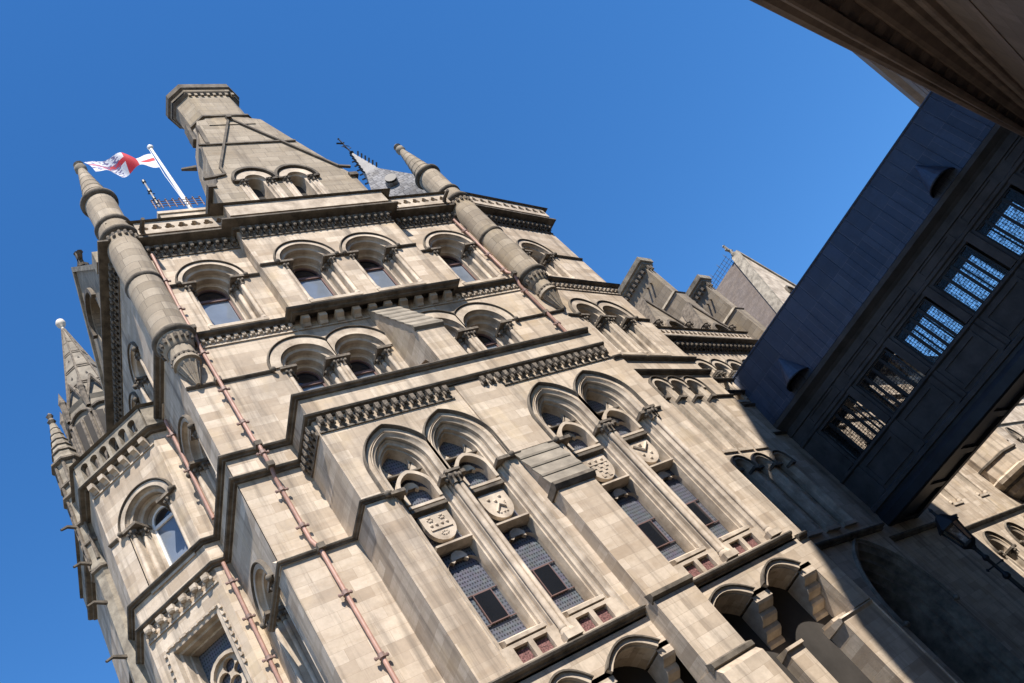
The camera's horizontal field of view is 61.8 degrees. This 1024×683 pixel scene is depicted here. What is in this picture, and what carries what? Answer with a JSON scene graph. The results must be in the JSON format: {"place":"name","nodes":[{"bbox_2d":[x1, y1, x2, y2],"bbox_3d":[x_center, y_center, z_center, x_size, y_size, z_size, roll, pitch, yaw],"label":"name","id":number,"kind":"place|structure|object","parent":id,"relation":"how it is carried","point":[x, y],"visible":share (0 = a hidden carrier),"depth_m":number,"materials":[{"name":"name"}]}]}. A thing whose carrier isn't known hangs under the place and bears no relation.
{"place":"outdoors","nodes":[
{"label":"outdoors","id":0,"kind":"place"},
{"bbox_2d":[0,0,1023,682],"label":"sky","id":1,"kind":"structure","parent":0,"point":[669,133],"materials":[{"name":"blue"}]},
{"label":"ground","id":2,"kind":"structure","parent":0,"visible":0},
{"bbox_2d":[46,84,1023,682],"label":"town hall","id":3,"kind":"structure","parent":2,"relation":"on","point":[322,420],"depth_m":22.70,"materials":[{"name":"stone"}]},
{"bbox_2d":[128,391,139,433],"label":"window","id":4,"kind":"structure","parent":3,"relation":"in","point":[133,399],"depth_m":26.99,"materials":[{"name":"stone"}]},
{"bbox_2d":[127,341,163,421],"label":"window","id":5,"kind":"structure","parent":3,"relation":"in","point":[141,379],"depth_m":25.83,"materials":[{"name":"stone"}]},
{"bbox_2d":[142,179,159,207],"bbox_3d":[-13.450,-5.515,31.869,0.237,2.000,0.139,12,-62,-49],"label":"antenna mast","id":6,"kind":"object","parent":3,"relation":"on","point":[149,190],"visible":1,"depth_m":31.83,"materials":[{"name":"metal"}]},
{"bbox_2d":[117,477,195,594],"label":"window","id":7,"kind":"structure","parent":3,"relation":"in","point":[147,516],"depth_m":22.82,"materials":[{"name":"stone"}]},
{"bbox_2d":[147,145,192,208],"bbox_3d":[-13.360,-6.397,33.446,0.258,5.380,0.258,-38,-36,-7],"label":"flagpole","id":8,"kind":"object","parent":3,"relation":"on","point":[173,182],"visible":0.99,"depth_m":33.41,"materials":[{"name":"white metal"}]},
{"bbox_2d":[84,152,158,176],"bbox_3d":[-15.197,-6.945,33.393,2.550,1.356,0.541,-13,-45,-35],"label":"flag","id":9,"kind":"object","parent":8,"relation":"attached to","point":[121,164],"visible":1,"depth_m":33.32,"materials":[{"name":"fabric"}]},
{"bbox_2d":[164,603,254,682],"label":"window","id":10,"kind":"structure","parent":3,"relation":"in","point":[209,652],"depth_m":20.51,"materials":[{"name":"stone"}]},
{"bbox_2d":[178,414,246,512],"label":"window","id":11,"kind":"structure","parent":3,"relation":"in","point":[190,444],"depth_m":22.54,"materials":[{"name":"stone"}]},
{"bbox_2d":[175,259,269,329],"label":"window","id":12,"kind":"structure","parent":3,"relation":"in","point":[218,290],"depth_m":25.83,"materials":[{"name":"stone"}]},
{"bbox_2d":[250,559,325,682],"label":"window","id":13,"kind":"structure","parent":3,"relation":"in","point":[293,645],"depth_m":19.28,"materials":[{"name":"stone"}]},
{"bbox_2d":[267,335,350,391],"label":"window","id":14,"kind":"structure","parent":3,"relation":"in","point":[309,361],"depth_m":24.12,"materials":[{"name":"stone"}]},
{"bbox_2d":[273,239,362,302],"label":"window","id":15,"kind":"structure","parent":3,"relation":"in","point":[313,265],"depth_m":27.37,"materials":[{"name":"stone"}]},
{"bbox_2d":[325,325,402,379],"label":"window","id":16,"kind":"structure","parent":3,"relation":"in","point":[364,351],"depth_m":25.12,"materials":[{"name":"stone"}]},
{"bbox_2d":[339,232,425,291],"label":"window","id":17,"kind":"structure","parent":3,"relation":"in","point":[377,256],"depth_m":28.68,"materials":[{"name":"stone"}]},
{"bbox_2d":[420,310,482,353],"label":"window","id":18,"kind":"structure","parent":3,"relation":"in","point":[458,330],"depth_m":26.84,"materials":[{"name":"stone"}]},
{"bbox_2d":[423,230,505,285],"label":"window","id":19,"kind":"structure","parent":3,"relation":"in","point":[457,251],"depth_m":30.80,"materials":[{"name":"stone"}]},
{"bbox_2d":[362,424,572,670],"bbox_3d":[-1.377,4.257,18.390,1.765,6.822,0.880,-13,-45,-35],"label":"window","id":20,"kind":"structure","parent":3,"relation":"in","point":[521,631],"depth_m":18.42,"materials":[{"name":"stone"}]},
{"bbox_2d":[453,302,524,349],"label":"window","id":21,"kind":"structure","parent":3,"relation":"in","point":[489,324],"depth_m":27.72,"materials":[{"name":"stone"}]},
{"bbox_2d":[422,408,631,637],"bbox_3d":[0.029,3.938,19.408,1.765,6.822,0.880,-13,-45,-35],"label":"window","id":22,"kind":"structure","parent":3,"relation":"in","point":[571,580],"depth_m":19.40,"materials":[{"name":"stone"}]},
{"bbox_2d":[516,239,576,278],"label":"window","id":23,"kind":"structure","parent":3,"relation":"in","point":[537,252],"depth_m":33.04,"materials":[{"name":"stone"}]},
{"bbox_2d":[568,298,646,354],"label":"window","id":24,"kind":"structure","parent":3,"relation":"in","point":[586,309],"depth_m":29.90,"materials":[{"name":"stone"}]},
{"bbox_2d":[527,382,731,578],"bbox_3d":[2.423,3.394,21.141,1.765,6.822,0.880,-13,-45,-35],"label":"window","id":25,"kind":"structure","parent":3,"relation":"in","point":[573,424],"depth_m":21.28,"materials":[{"name":"stone"}]},
{"bbox_2d":[595,300,671,355],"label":"window","id":26,"kind":"structure","parent":3,"relation":"in","point":[621,317],"depth_m":31.02,"materials":[{"name":"stone"}]},
{"bbox_2d":[573,370,774,558],"bbox_3d":[3.829,3.075,22.158,1.765,6.822,0.880,-13,-45,-35],"label":"window","id":27,"kind":"structure","parent":3,"relation":"in","point":[703,496],"depth_m":22.21,"materials":[{"name":"stone"}]},
{"bbox_2d":[648,376,737,453],"bbox_3d":[5.426,2.436,26.707,1.101,3.620,0.925,-13,-45,-35],"label":"window","id":28,"kind":"structure","parent":3,"relation":"in","point":[661,385],"depth_m":26.92,"materials":[{"name":"stone"}]},
{"bbox_2d":[665,376,753,451],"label":"window","id":29,"kind":"structure","parent":3,"relation":"in","point":[677,382],"depth_m":27.57,"materials":[{"name":"stone"}]},
{"bbox_2d":[695,358,749,402],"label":"window","id":30,"kind":"structure","parent":3,"relation":"in","point":[715,373],"depth_m":33.55,"materials":[{"name":"stone"}]},
{"bbox_2d":[681,376,768,449],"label":"window","id":31,"kind":"structure","parent":3,"relation":"in","point":[696,384],"depth_m":28.23,"materials":[{"name":"stone"}]},
{"bbox_2d":[709,359,746,396],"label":"window","id":32,"kind":"structure","parent":3,"relation":"in","point":[727,372],"depth_m":34.62,"materials":[{"name":"stone"}]},
{"bbox_2d":[725,359,741,371],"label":"window","id":33,"kind":"structure","parent":3,"relation":"in","point":[734,364],"depth_m":35.53,"materials":[{"name":"stone"}]},
{"bbox_2d":[730,455,822,537],"bbox_3d":[7.378,4.465,24.420,1.120,3.180,0.460,2,-55,-45],"label":"window","id":34,"kind":"structure","parent":3,"relation":"in","point":[747,467],"depth_m":24.66,"materials":[{"name":"stone"}]},
{"bbox_2d":[750,452,840,532],"bbox_3d":[8.193,4.494,25.230,1.120,3.180,0.460,2,-55,-45],"label":"window","id":35,"kind":"structure","parent":3,"relation":"in","point":[767,465],"depth_m":25.39,"materials":[{"name":"stone"}]},
{"bbox_2d":[769,450,857,527],"bbox_3d":[9.008,4.522,26.041,1.120,3.180,0.460,2,-55,-45],"label":"window","id":36,"kind":"structure","parent":3,"relation":"in","point":[786,463],"depth_m":26.20,"materials":[{"name":"stone"}]},
{"bbox_2d":[733,91,1023,525],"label":"covered bridge","id":37,"kind":"structure","parent":3,"relation":"attached to","point":[942,191],"depth_m":28.77,"materials":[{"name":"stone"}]},
{"bbox_2d":[822,396,884,459],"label":"window","id":38,"kind":"structure","parent":37,"relation":"in","point":[863,437],"depth_m":30.06,"materials":[{"name":"black metal"}]},
{"bbox_2d":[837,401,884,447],"bbox_3d":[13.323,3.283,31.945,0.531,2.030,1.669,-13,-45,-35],"label":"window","id":39,"kind":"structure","parent":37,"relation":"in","point":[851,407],"depth_m":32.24,"materials":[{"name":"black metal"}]},
{"bbox_2d":[857,349,922,413],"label":"window","id":40,"kind":"structure","parent":37,"relation":"in","point":[879,359],"depth_m":29.18,"materials":[{"name":"black metal"}]},
{"bbox_2d":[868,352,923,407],"bbox_3d":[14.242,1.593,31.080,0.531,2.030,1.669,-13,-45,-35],"label":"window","id":41,"kind":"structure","parent":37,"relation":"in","point":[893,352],"depth_m":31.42,"materials":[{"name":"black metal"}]},
{"bbox_2d":[894,298,964,364],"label":"window","id":42,"kind":"structure","parent":37,"relation":"in","point":[919,310],"depth_m":28.33,"materials":[{"name":"black metal"}]},
{"bbox_2d":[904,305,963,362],"bbox_3d":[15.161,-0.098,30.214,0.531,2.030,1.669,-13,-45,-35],"label":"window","id":43,"kind":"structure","parent":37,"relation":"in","point":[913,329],"depth_m":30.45,"materials":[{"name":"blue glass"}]},
{"bbox_2d":[934,244,1008,312],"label":"window","id":44,"kind":"structure","parent":37,"relation":"in","point":[984,271],"depth_m":27.45,"materials":[{"name":"black metal"}]},
{"bbox_2d":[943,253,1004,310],"bbox_3d":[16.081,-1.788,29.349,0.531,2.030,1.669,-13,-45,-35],"label":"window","id":45,"kind":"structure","parent":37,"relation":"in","point":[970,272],"depth_m":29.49,"materials":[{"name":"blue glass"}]},
{"bbox_2d":[976,187,1023,256],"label":"window","id":46,"kind":"structure","parent":37,"relation":"in","point":[1003,198],"depth_m":26.74,"materials":[{"name":"black metal"}]},
{"bbox_2d":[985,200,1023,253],"bbox_3d":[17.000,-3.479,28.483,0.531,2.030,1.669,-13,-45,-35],"label":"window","id":47,"kind":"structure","parent":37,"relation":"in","point":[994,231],"depth_m":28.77,"materials":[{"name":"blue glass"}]},
{"bbox_2d":[939,487,963,505],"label":"window","id":48,"kind":"structure","parent":3,"relation":"in","point":[948,495],"depth_m":38.27,"materials":[{"name":"stone"}]},
{"bbox_2d":[955,471,988,496],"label":"window","id":49,"kind":"structure","parent":3,"relation":"in","point":[962,477],"depth_m":40.97,"materials":[{"name":"stone"}]},
{"bbox_2d":[982,531,1023,573],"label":"window","id":50,"kind":"structure","parent":3,"relation":"in","point":[1010,553],"depth_m":35.99,"materials":[{"name":"stone"}]},
{"bbox_2d":[1004,522,1023,544],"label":"window","id":51,"kind":"structure","parent":3,"relation":"in","point":[1018,535],"depth_m":38.37,"materials":[{"name":"stone"}]},
{"bbox_2d":[1005,427,1023,443],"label":"window","id":52,"kind":"structure","parent":3,"relation":"in","point":[1017,437],"depth_m":52.39,"materials":[{"name":"stone"}]},
{"bbox_2d":[750,0,1023,136],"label":"town hall extension","id":53,"kind":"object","parent":2,"relation":"on","point":[968,54],"visible":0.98,"depth_m":18.18,"materials":[{"name":"stone"}]},
{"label":"pavement","id":54,"kind":"structure","parent":0,"visible":0},
{"bbox_2d":[928,508,1023,592],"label":"lamp post","id":55,"kind":"object","parent":54,"relation":"on","point":[945,523],"visible":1,"depth_m":23.97,"materials":[{"name":"black metal"}]}
]}

